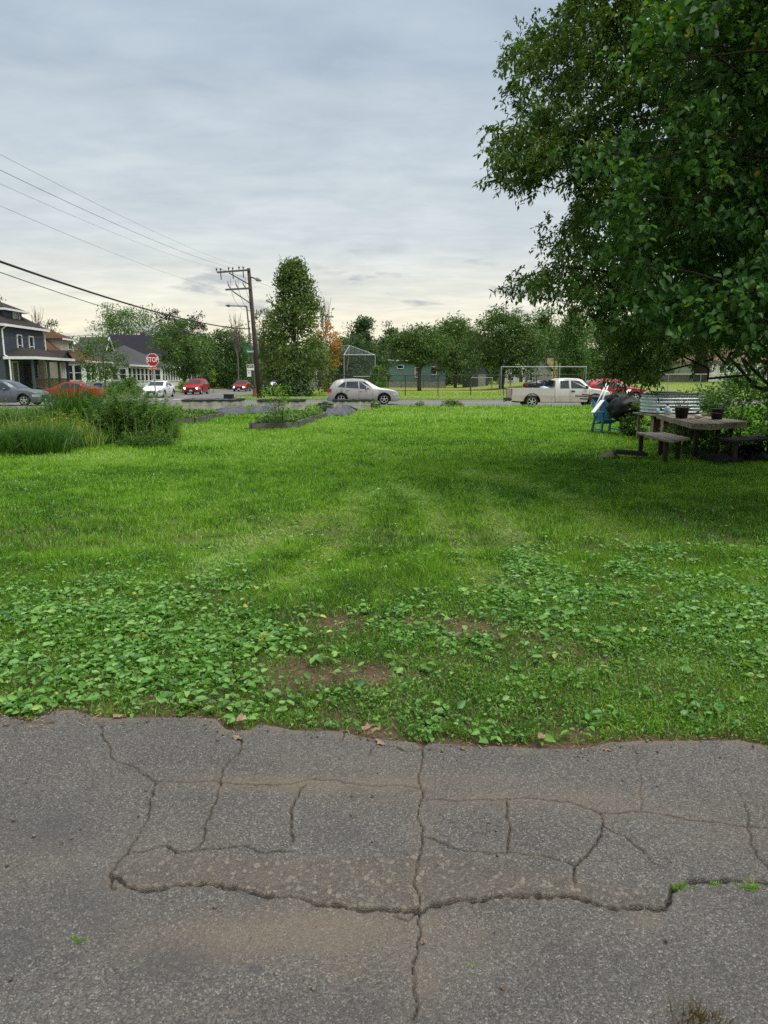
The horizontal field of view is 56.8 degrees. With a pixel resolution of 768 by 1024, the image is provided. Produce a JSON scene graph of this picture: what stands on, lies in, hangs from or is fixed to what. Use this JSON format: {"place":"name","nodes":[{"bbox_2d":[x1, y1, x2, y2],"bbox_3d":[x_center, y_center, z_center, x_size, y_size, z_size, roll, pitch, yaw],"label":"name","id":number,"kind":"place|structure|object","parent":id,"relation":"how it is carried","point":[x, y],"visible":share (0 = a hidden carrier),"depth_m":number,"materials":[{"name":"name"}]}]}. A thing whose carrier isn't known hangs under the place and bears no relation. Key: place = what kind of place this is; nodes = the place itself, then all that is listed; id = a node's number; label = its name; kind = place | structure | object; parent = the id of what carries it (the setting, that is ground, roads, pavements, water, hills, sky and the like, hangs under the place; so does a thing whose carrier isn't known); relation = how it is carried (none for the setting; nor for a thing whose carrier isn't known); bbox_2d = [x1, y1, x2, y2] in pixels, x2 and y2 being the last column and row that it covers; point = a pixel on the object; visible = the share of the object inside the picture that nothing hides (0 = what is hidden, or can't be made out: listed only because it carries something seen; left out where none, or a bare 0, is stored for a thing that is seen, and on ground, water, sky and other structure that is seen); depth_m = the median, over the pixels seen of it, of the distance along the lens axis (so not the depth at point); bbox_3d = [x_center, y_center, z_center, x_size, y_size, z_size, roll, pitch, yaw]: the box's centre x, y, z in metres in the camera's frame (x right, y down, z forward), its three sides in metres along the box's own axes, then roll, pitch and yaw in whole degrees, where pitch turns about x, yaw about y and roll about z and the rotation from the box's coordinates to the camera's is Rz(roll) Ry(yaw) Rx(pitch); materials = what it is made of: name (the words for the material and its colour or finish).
{"place":"outdoors","nodes":[
{"label":"outdoors","id":0,"kind":"place"},
{"bbox_2d":[0,584,761,749],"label":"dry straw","id":1,"kind":"object","parent":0,"point":[28,725],"visible":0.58,"depth_m":3.70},
{"bbox_2d":[0,388,766,412],"bbox_3d":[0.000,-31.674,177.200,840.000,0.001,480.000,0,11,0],"label":"street","id":2,"kind":"structure","parent":0,"point":[179,397],"depth_m":53.09,"materials":[{"name":"asphalt"}]},
{"bbox_2d":[0,380,50,405],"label":"crossover car","id":3,"kind":"object","parent":2,"relation":"on","point":[11,391],"visible":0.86,"depth_m":44.46,"materials":[{"name":"paint"}]},
{"bbox_2d":[44,382,106,400],"bbox_3d":[-23.112,-8.895,52.460,4.640,1.473,2.140,0,11,0],"label":"sedan car","id":4,"kind":"object","parent":2,"relation":"on","point":[70,384],"visible":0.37,"depth_m":51.61,"materials":[{"name":"red paint"}]},
{"bbox_2d":[142,381,174,397],"bbox_3d":[-20.600,-11.265,65.029,2.140,1.473,4.640,0,11,0],"label":"sedan car","id":5,"kind":"object","parent":2,"relation":"on","point":[164,387],"visible":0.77,"depth_m":64.00,"materials":[{"name":"white paint"}]},
{"bbox_2d":[183,378,208,393],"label":"crossover car","id":6,"kind":"object","parent":2,"relation":"on","point":[198,385],"visible":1,"depth_m":75.75,"materials":[{"name":"red paint"}]},
{"bbox_2d":[228,312,243,379],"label":"bare tree","id":7,"kind":"object","parent":2,"relation":"on","point":[235,334],"visible":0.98,"depth_m":105.00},
{"bbox_2d":[232,380,251,390],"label":"sedan car","id":8,"kind":"object","parent":2,"relation":"on","point":[238,385],"visible":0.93,"depth_m":93.09,"materials":[{"name":"red paint"}]},
{"bbox_2d":[245,308,282,390],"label":"thin tree","id":9,"kind":"object","parent":2,"relation":"on","point":[256,318],"visible":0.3,"depth_m":97.00,"materials":[{"name":"green plant"}]},
{"bbox_2d":[327,378,398,404],"bbox_3d":[-1.364,-8.014,47.182,4.770,1.698,2.200,0,11,0],"label":"crossover car","id":10,"kind":"object","parent":2,"relation":"on","point":[352,388],"visible":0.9,"depth_m":46.31,"materials":[{"name":"silver metal"}]},
{"bbox_2d":[119,387,762,399],"bbox_3d":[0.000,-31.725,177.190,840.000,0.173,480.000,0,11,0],"label":"kerb","id":11,"kind":"structure","parent":2,"relation":"on","point":[399,399],"depth_m":55.83,"materials":[{"name":"concrete"}]},
{"bbox_2d":[503,378,611,406],"bbox_3d":[10.098,-7.011,41.774,6.190,1.733,2.340,0,11,0],"label":"pickup truck","id":12,"kind":"object","parent":2,"relation":"on","point":[562,390],"visible":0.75,"depth_m":40.87,"materials":[{"name":"white metal"}]},
{"bbox_2d":[585,379,646,399],"bbox_3d":[17.072,-9.079,52.833,4.770,1.698,2.200,0,11,0],"label":"crossover car","id":13,"kind":"object","parent":2,"relation":"on","point":[596,385],"visible":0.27,"depth_m":51.94,"materials":[{"name":"red paint"}]},
{"bbox_2d":[0,0,766,374],"label":"sky","id":14,"kind":"structure","parent":0,"point":[340,136],"materials":[{"name":"grey"}]},
{"bbox_2d":[0,710,767,1023],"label":"alley pavement","id":15,"kind":"structure","parent":0,"point":[146,893],"depth_m":2.28,"materials":[{"name":"asphalt"}]},
{"bbox_2d":[0,709,767,1003],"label":"pavement grit","id":16,"kind":"object","parent":15,"relation":"on","point":[313,988],"visible":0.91,"depth_m":3.04,"materials":[{"name":"stone"}]},
{"bbox_2d":[667,991,740,1023],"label":"grass tuft","id":17,"kind":"object","parent":15,"relation":"on","point":[696,1012],"visible":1,"depth_m":1.78,"materials":[{"name":"plant"}]},
{"bbox_2d":[0,380,767,749],"bbox_3d":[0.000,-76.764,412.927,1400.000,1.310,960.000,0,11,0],"label":"ground","id":18,"kind":"structure","parent":0,"point":[374,672],"depth_m":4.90,"materials":[{"name":"plant"}]},
{"bbox_2d":[0,400,38,425],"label":"weed bush","id":19,"kind":"object","parent":18,"relation":"on","point":[7,415],"visible":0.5,"depth_m":21.19,"materials":[{"name":"green plant"}]},
{"bbox_2d":[0,302,74,389],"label":"house","id":20,"kind":"structure","parent":18,"relation":"on","point":[23,361],"depth_m":65.48,"materials":[{"name":"blue"}]},
{"bbox_2d":[11,361,19,382],"bbox_3d":[-33.445,-12.620,64.478,0.150,2.080,1.030,0,11,0],"label":"window","id":21,"kind":"structure","parent":20,"relation":"in","point":[15,368],"depth_m":64.49,"materials":[{"name":"white paint"}]},
{"bbox_2d":[24,364,31,388],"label":"door","id":22,"kind":"structure","parent":20,"relation":"in","point":[27,372],"depth_m":66.65,"materials":[{"name":"black plastic"}]},
{"bbox_2d":[0,419,85,455],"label":"grass mound","id":23,"kind":"object","parent":18,"relation":"on","point":[45,439],"depth_m":14.97,"materials":[{"name":"plant"}]},
{"bbox_2d":[13,409,89,433],"bbox_3d":[-8.914,-2.359,19.093,1.976,0.873,1.572,0,11,0],"label":"weed bush","id":24,"kind":"object","parent":18,"relation":"on","point":[54,418],"visible":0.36,"depth_m":19.12,"materials":[{"name":"plant"}]},
{"bbox_2d":[0,415,112,448],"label":"golden weeds","id":25,"kind":"object","parent":18,"relation":"on","point":[94,439],"visible":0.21,"depth_m":16.70,"materials":[{"name":"plant"}]},
{"bbox_2d":[5,374,135,425],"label":"ornamental grass","id":26,"kind":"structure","parent":18,"relation":"on","point":[64,403],"depth_m":22.12,"materials":[{"name":"plant"}]},
{"bbox_2d":[56,421,94,448],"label":"weed bush","id":27,"kind":"object","parent":18,"relation":"on","point":[70,428],"visible":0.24,"depth_m":16.36,"materials":[{"name":"green plant"}]},
{"bbox_2d":[43,329,112,387],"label":"house","id":28,"kind":"structure","parent":18,"relation":"on","point":[55,340],"depth_m":75.02,"materials":[{"name":"beige"}]},
{"bbox_2d":[69,321,131,388],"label":"young tree","id":29,"kind":"object","parent":18,"relation":"on","point":[105,371],"visible":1,"depth_m":68.01,"materials":[{"name":"green plant"}]},
{"bbox_2d":[0,398,212,447],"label":"seed stalks","id":30,"kind":"object","parent":18,"relation":"on","point":[100,433],"visible":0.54,"depth_m":17.13,"materials":[{"name":"green plant"}]},
{"bbox_2d":[74,337,154,388],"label":"house","id":31,"kind":"structure","parent":18,"relation":"on","point":[136,370],"depth_m":89.55,"materials":[{"name":"brown"}]},
{"bbox_2d":[102,382,137,394],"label":"hedge shrub","id":32,"kind":"object","parent":18,"relation":"on","point":[122,388],"visible":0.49,"depth_m":66.72,"materials":[{"name":"green plant"}]},
{"bbox_2d":[85,302,162,336],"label":"backyard tree","id":33,"kind":"object","parent":18,"relation":"on","point":[122,325],"visible":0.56,"depth_m":132.35,"materials":[{"name":"green plant"}]},
{"bbox_2d":[117,374,142,394],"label":"hedge shrub","id":34,"kind":"object","parent":18,"relation":"on","point":[130,379],"visible":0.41,"depth_m":70.50,"materials":[{"name":"green plant"}]},
{"bbox_2d":[82,376,180,443],"bbox_3d":[-6.313,-2.550,17.922,2.528,1.715,1.940,0,11,0],"label":"weed bush","id":35,"kind":"object","parent":18,"relation":"on","point":[141,412],"visible":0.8,"depth_m":17.65,"materials":[{"name":"green plant"}]},
{"bbox_2d":[111,422,176,447],"bbox_3d":[-5.656,-1.857,17.006,1.501,0.618,1.456,0,11,0],"label":"weed bush","id":36,"kind":"object","parent":18,"relation":"on","point":[156,441],"visible":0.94,"depth_m":16.83,"materials":[{"name":"green plant"}]},
{"bbox_2d":[108,332,180,358],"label":"house","id":37,"kind":"structure","parent":18,"relation":"on","point":[136,342],"depth_m":117.24,"materials":[{"name":"grey"}]},
{"bbox_2d":[114,345,180,388],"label":"house","id":38,"kind":"structure","parent":18,"relation":"on","point":[137,356],"depth_m":101.49,"materials":[{"name":"white"}]},
{"bbox_2d":[146,354,158,403],"bbox_3d":[-12.675,-7.186,39.127,0.674,3.019,0.107,0,11,0],"label":"stop sign","id":39,"kind":"object","parent":18,"relation":"on","point":[152,360],"visible":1,"depth_m":38.89,"materials":[{"name":"metal"}]},
{"bbox_2d":[144,394,185,437],"bbox_3d":[-6.007,-2.571,18.911,1.478,1.331,1.549,0,11,0],"label":"weed bush","id":40,"kind":"object","parent":18,"relation":"on","point":[174,427],"visible":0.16,"depth_m":18.91,"materials":[{"name":"green plant"}]},
{"bbox_2d":[151,307,184,334],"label":"purple maple","id":41,"kind":"object","parent":18,"relation":"on","point":[166,318],"visible":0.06,"depth_m":137.48,"materials":[{"name":"grey plant"}]},
{"bbox_2d":[145,317,217,390],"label":"maple tree","id":42,"kind":"object","parent":18,"relation":"on","point":[192,361],"visible":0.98,"depth_m":85.04,"materials":[{"name":"green plant"}]},
{"bbox_2d":[159,408,223,423],"bbox_3d":[-7.460,-3.720,27.080,1.819,0.530,4.338,0,11,0],"label":"garden bed","id":43,"kind":"object","parent":18,"relation":"on","point":[214,414],"visible":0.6,"depth_m":26.55,"materials":[{"name":"green plant"}]},
{"bbox_2d":[174,310,209,357],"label":"purple maple","id":44,"kind":"object","parent":18,"relation":"on","point":[201,326],"visible":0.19,"depth_m":135.80,"materials":[{"name":"grey plant"}]},
{"bbox_2d":[181,398,244,410],"bbox_3d":[-8.675,-5.517,36.358,2.817,0.559,2.766,-1,11,-4],"label":"raised bed","id":45,"kind":"object","parent":18,"relation":"on","point":[203,403],"visible":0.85,"depth_m":35.05,"materials":[{"name":"concrete"}]},
{"bbox_2d":[193,319,269,389],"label":"boulevard tree","id":46,"kind":"object","parent":18,"relation":"on","point":[226,361],"visible":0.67,"depth_m":107.91,"materials":[{"name":"green plant"}]},
{"bbox_2d":[216,405,246,414],"bbox_3d":[-6.886,-4.626,32.100,1.487,0.321,2.808,-1,11,-6],"label":"tarp pile","id":47,"kind":"object","parent":18,"relation":"on","point":[242,409],"visible":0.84,"depth_m":31.15,"materials":[{"name":"plastic"}]},
{"bbox_2d":[216,266,261,397],"bbox_3d":[-11.132,-14.040,56.251,3.835,10.359,1.135,2,11,13],"label":"utility pole","id":48,"kind":"object","parent":18,"relation":"on","point":[255,349],"visible":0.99,"depth_m":55.84,"materials":[{"name":"brown wood"}]},
{"bbox_2d":[0,272,248,339],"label":"overhead wire","id":49,"kind":"object","parent":48,"relation":"attached to","point":[105,307],"visible":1,"depth_m":26.04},
{"bbox_2d":[0,260,249,328],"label":"overhead wire","id":50,"kind":"object","parent":48,"relation":"attached to","point":[20,268],"visible":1,"depth_m":25.72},
{"bbox_2d":[225,305,256,396],"bbox_3d":[-12.134,-13.748,60.704,2.532,7.715,0.474,0,11,0],"label":"street lamp","id":51,"kind":"object","parent":18,"relation":"on","point":[254,388],"visible":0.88,"depth_m":60.68,"materials":[{"name":"metal"}]},
{"bbox_2d":[247,405,280,412],"bbox_3d":[-5.634,-4.782,32.881,1.607,0.338,2.375,2,11,8],"label":"tarp pile","id":52,"kind":"object","parent":18,"relation":"on","point":[254,409],"visible":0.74,"depth_m":32.04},
{"bbox_2d":[258,383,292,428],"bbox_3d":[-3.450,-3.351,22.506,1.229,1.456,1.060,0,11,0],"label":"young shrub","id":53,"kind":"object","parent":18,"relation":"on","point":[278,390],"visible":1,"depth_m":22.41,"materials":[{"name":"green plant"}]},
{"bbox_2d":[257,399,305,409],"bbox_3d":[-5.200,-5.484,36.262,2.368,0.529,1.967,-1,11,-3],"label":"raised bed","id":54,"kind":"object","parent":18,"relation":"on","point":[296,404],"visible":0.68,"depth_m":35.34,"materials":[{"name":"concrete"}]},
{"bbox_2d":[249,407,326,429],"bbox_3d":[-3.369,-3.490,25.865,1.608,0.538,7.698,1,11,3],"label":"garden bed","id":55,"kind":"object","parent":18,"relation":"on","point":[296,418],"visible":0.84,"depth_m":23.40,"materials":[{"name":"green plant"}]},
{"bbox_2d":[246,255,342,396],"bbox_3d":[-8.287,-16.536,64.156,9.148,12.715,8.226,0,11,0],"label":"linden tree","id":56,"kind":"object","parent":18,"relation":"on","point":[293,276],"visible":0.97,"depth_m":62.85,"materials":[{"name":"green plant"}]},
{"bbox_2d":[275,365,315,396],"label":"dark shrub","id":57,"kind":"object","parent":18,"relation":"on","point":[303,385],"visible":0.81,"depth_m":61.82,"materials":[{"name":"green plant"}]},
{"bbox_2d":[315,319,343,384],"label":"maple tree","id":58,"kind":"object","parent":18,"relation":"on","point":[333,343],"visible":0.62,"depth_m":71.90,"materials":[{"name":"plant"}]},
{"bbox_2d":[324,405,355,415],"bbox_3d":[-1.942,-4.503,31.307,1.068,0.373,3.239,1,11,7],"label":"tarp pile","id":59,"kind":"object","parent":18,"relation":"on","point":[345,410],"visible":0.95,"depth_m":30.34,"materials":[{"name":"plastic"}]},
{"bbox_2d":[332,399,370,409],"bbox_3d":[-1.685,-5.540,36.556,1.937,0.529,1.967,-1,11,-5],"label":"raised bed","id":60,"kind":"object","parent":18,"relation":"on","point":[360,404],"visible":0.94,"depth_m":35.64,"materials":[{"name":"concrete"}]},
{"bbox_2d":[328,345,375,380],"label":"backstop","id":61,"kind":"object","parent":18,"relation":"on","point":[348,358],"visible":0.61,"depth_m":72.58,"materials":[{"name":"metal"}]},
{"bbox_2d":[319,332,396,385],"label":"bushy tree","id":62,"kind":"object","parent":18,"relation":"on","point":[361,343],"visible":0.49,"depth_m":107.18,"materials":[{"name":"green plant"}]},
{"bbox_2d":[341,314,376,380],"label":"spruce like tree","id":63,"kind":"object","parent":18,"relation":"on","point":[364,325],"visible":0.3,"depth_m":113.79,"materials":[{"name":"green plant"}]},
{"bbox_2d":[367,365,390,387],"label":"garden shrub","id":64,"kind":"object","parent":18,"relation":"on","point":[376,372],"visible":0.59,"depth_m":68.71,"materials":[{"name":"green plant"}]},
{"bbox_2d":[0,463,767,745],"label":"broadleaf weeds","id":65,"kind":"object","parent":18,"relation":"on","point":[121,641],"visible":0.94,"depth_m":4.53,"materials":[{"name":"green plant"}]},
{"bbox_2d":[0,564,767,743],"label":"creeping weeds","id":66,"kind":"object","parent":18,"relation":"on","point":[685,634],"visible":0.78,"depth_m":3.88,"materials":[{"name":"green plant"}]},
{"bbox_2d":[376,321,403,385],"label":"bushy tree","id":67,"kind":"object","parent":18,"relation":"on","point":[391,329],"visible":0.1,"depth_m":135.72,"materials":[{"name":"green plant"}]},
{"bbox_2d":[383,348,444,386],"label":"house","id":68,"kind":"structure","parent":18,"relation":"on","point":[402,368],"depth_m":125.80,"materials":[{"name":"blue"}]},
{"bbox_2d":[382,321,461,390],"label":"park tree","id":69,"kind":"object","parent":18,"relation":"on","point":[417,349],"visible":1,"depth_m":88.86,"materials":[{"name":"green plant"}]},
{"bbox_2d":[431,310,482,387],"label":"park tree","id":70,"kind":"object","parent":18,"relation":"on","point":[448,327],"visible":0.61,"depth_m":114.86,"materials":[{"name":"green plant"}]},
{"bbox_2d":[462,365,489,387],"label":"garden shed","id":71,"kind":"structure","parent":18,"relation":"on","point":[483,371],"depth_m":117.95,"materials":[{"name":"grey"}]},
{"bbox_2d":[339,373,634,395],"bbox_3d":[9.230,-11.357,63.495,26.440,2.182,0.068,0,11,0],"label":"chain fence","id":72,"kind":"object","parent":18,"relation":"on","point":[405,390],"visible":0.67,"depth_m":63.43,"materials":[{"name":"black metal"}]},
{"bbox_2d":[457,303,556,388],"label":"park tree","id":73,"kind":"object","parent":18,"relation":"on","point":[510,336],"visible":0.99,"depth_m":91.34,"materials":[{"name":"green plant"}]},
{"bbox_2d":[495,362,533,383],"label":"house","id":74,"kind":"structure","parent":18,"relation":"on","point":[515,378],"depth_m":115.97,"materials":[{"name":"white"}]},
{"bbox_2d":[523,379,547,387],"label":"sedan car","id":75,"kind":"object","parent":18,"relation":"on","point":[539,381],"visible":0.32,"depth_m":83.81,"materials":[{"name":"blue paint"}]},
{"bbox_2d":[528,357,553,379],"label":"house","id":76,"kind":"structure","parent":18,"relation":"on","point":[546,371],"depth_m":119.71,"materials":[{"name":"grey"}]},
{"bbox_2d":[523,304,563,362],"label":"back tree","id":77,"kind":"object","parent":18,"relation":"on","point":[544,320],"visible":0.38,"depth_m":123.13,"materials":[{"name":"green plant"}]},
{"bbox_2d":[549,304,598,379],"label":"back tree","id":78,"kind":"object","parent":18,"relation":"on","point":[574,354],"visible":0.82,"depth_m":79.33,"materials":[{"name":"green plant"}]},
{"bbox_2d":[543,315,662,380],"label":"back tree","id":79,"kind":"object","parent":18,"relation":"on","point":[598,352],"visible":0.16,"depth_m":100.23,"materials":[{"name":"green plant"}]},
{"bbox_2d":[590,395,621,433],"bbox_3d":[6.545,-2.866,20.899,0.750,1.106,0.917,-1,11,-8],"label":"garden chair","id":80,"kind":"object","parent":18,"relation":"on","point":[602,417],"visible":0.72,"depth_m":21.14,"materials":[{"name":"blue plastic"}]},
{"bbox_2d":[605,395,640,421],"bbox_3d":[6.837,-2.921,20.123,1.031,0.756,0.917,0,11,0],"label":"rubbish bag","id":81,"kind":"object","parent":80,"relation":"on","point":[617,408],"visible":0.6,"depth_m":19.82,"materials":[{"name":"black plastic"}]},
{"bbox_2d":[472,0,767,452],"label":"boxelder tree","id":82,"kind":"object","parent":18,"relation":"on","point":[602,19],"visible":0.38,"depth_m":10.33,"materials":[{"name":"green plant"}]},
{"bbox_2d":[612,449,647,455],"bbox_3d":[4.949,-1.195,14.293,0.620,0.070,0.320,5,11,5],"label":"seed tray","id":83,"kind":"object","parent":18,"relation":"on","point":[629,452],"visible":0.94,"depth_m":14.15,"materials":[{"name":"black plastic"}]},
{"bbox_2d":[618,400,650,436],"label":"undergrowth shrub","id":84,"kind":"object","parent":18,"relation":"on","point":[627,430],"visible":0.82,"depth_m":19.62,"materials":[{"name":"green plant"}]},
{"bbox_2d":[595,315,685,380],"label":"back tree","id":85,"kind":"object","parent":18,"relation":"on","point":[650,345],"visible":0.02,"depth_m":110.23,"materials":[{"name":"green plant"}]},
{"bbox_2d":[549,0,767,407],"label":"linden tree","id":86,"kind":"object","parent":18,"relation":"on","point":[743,290],"visible":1,"depth_m":6.96,"materials":[{"name":"green plant"}]},
{"bbox_2d":[636,432,689,463],"bbox_3d":[5.654,-1.299,14.264,0.596,0.466,2.148,1,11,4],"label":"bench","id":87,"kind":"object","parent":18,"relation":"on","point":[664,438],"visible":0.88,"depth_m":14.01,"materials":[{"name":"brown wood"}]},
{"bbox_2d":[633,412,710,441],"bbox_3d":[7.500,-2.238,18.608,1.620,0.700,1.135,0,11,0],"label":"wooden stand","id":88,"kind":"object","parent":18,"relation":"on","point":[655,424],"visible":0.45,"depth_m":18.19,"materials":[{"name":"brown wood"}]},
{"bbox_2d":[640,393,705,412],"bbox_3d":[7.500,-2.845,18.493,1.580,0.485,1.160,0,11,0],"label":"corrugated tub","id":89,"kind":"object","parent":88,"relation":"on","point":[649,404],"visible":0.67,"depth_m":18.01,"materials":[{"name":"metal"}]},
{"bbox_2d":[651,375,693,381],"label":"wood fence","id":90,"kind":"object","parent":18,"relation":"on","point":[678,376],"visible":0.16,"depth_m":82.54,"materials":[{"name":"grey wood"}]},
{"bbox_2d":[656,418,725,454],"bbox_3d":[6.651,-1.589,15.269,1.578,0.864,1.828,0,11,0],"label":"undergrowth shrub","id":91,"kind":"object","parent":18,"relation":"on","point":[703,434],"visible":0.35,"depth_m":15.05,"materials":[{"name":"green plant"}]},
{"bbox_2d":[628,264,759,381],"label":"oak tree","id":92,"kind":"object","parent":18,"relation":"on","point":[700,369],"visible":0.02,"depth_m":79.81,"materials":[{"name":"green plant"}]},
{"bbox_2d":[657,414,746,457],"bbox_3d":[7.002,-1.694,15.630,1.229,0.736,4.099,2,11,10],"label":"picnic table","id":93,"kind":"object","parent":18,"relation":"on","point":[697,425],"visible":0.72,"depth_m":14.38,"materials":[{"name":"grey wood"}]},
{"bbox_2d":[668,401,693,417],"bbox_3d":[6.510,-2.267,15.531,0.618,0.418,0.376,-3,11,-14],"label":"plant pot","id":94,"kind":"object","parent":93,"relation":"on","point":[682,412],"visible":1,"depth_m":15.48,"materials":[{"name":"black plastic"}]},
{"bbox_2d":[637,374,766,391],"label":"chain fence","id":95,"kind":"object","parent":18,"relation":"on","point":[687,381],"visible":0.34,"depth_m":64.91,"materials":[{"name":"metal"}]},
{"bbox_2d":[677,384,740,433],"bbox_3d":[8.901,-2.807,20.102,2.173,1.635,2.138,0,11,0],"label":"undergrowth shrub","id":96,"kind":"object","parent":18,"relation":"on","point":[700,390],"visible":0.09,"depth_m":19.79,"materials":[{"name":"green plant"}]},
{"bbox_2d":[674,347,766,380],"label":"house","id":97,"kind":"structure","parent":18,"relation":"on","point":[684,370],"depth_m":98.20,"materials":[{"name":"white"}]},
{"bbox_2d":[698,452,744,462],"bbox_3d":[6.469,-1.069,13.620,0.681,0.181,0.540,-2,11,-11],"label":"plastic sheet","id":98,"kind":"object","parent":18,"relation":"on","point":[721,457],"visible":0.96,"depth_m":13.44,"materials":[{"name":"plastic"}]},
{"bbox_2d":[698,428,761,459],"bbox_3d":[7.007,-1.329,14.275,1.156,0.721,1.398,0,11,0],"label":"undergrowth shrub","id":99,"kind":"object","parent":18,"relation":"on","point":[710,447],"visible":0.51,"depth_m":14.16,"materials":[{"name":"green plant"}]},
{"bbox_2d":[694,364,767,444],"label":"undergrowth shrub","id":100,"kind":"object","parent":18,"relation":"on","point":[728,385],"visible":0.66,"depth_m":16.83,"materials":[{"name":"green plant"}]},
{"bbox_2d":[719,435,766,462],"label":"bench","id":101,"kind":"object","parent":18,"relation":"on","point":[737,440],"visible":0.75,"depth_m":13.43,"materials":[{"name":"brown wood"}]},
{"bbox_2d":[720,444,767,459],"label":"plastic sheet","id":102,"kind":"object","parent":18,"relation":"on","point":[752,452],"visible":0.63,"depth_m":13.92,"materials":[{"name":"plastic"}]},
{"bbox_2d":[234,381,765,398],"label":"verge grass","id":103,"kind":"structure","parent":0,"point":[488,395],"depth_m":64.29,"materials":[{"name":"plant"}]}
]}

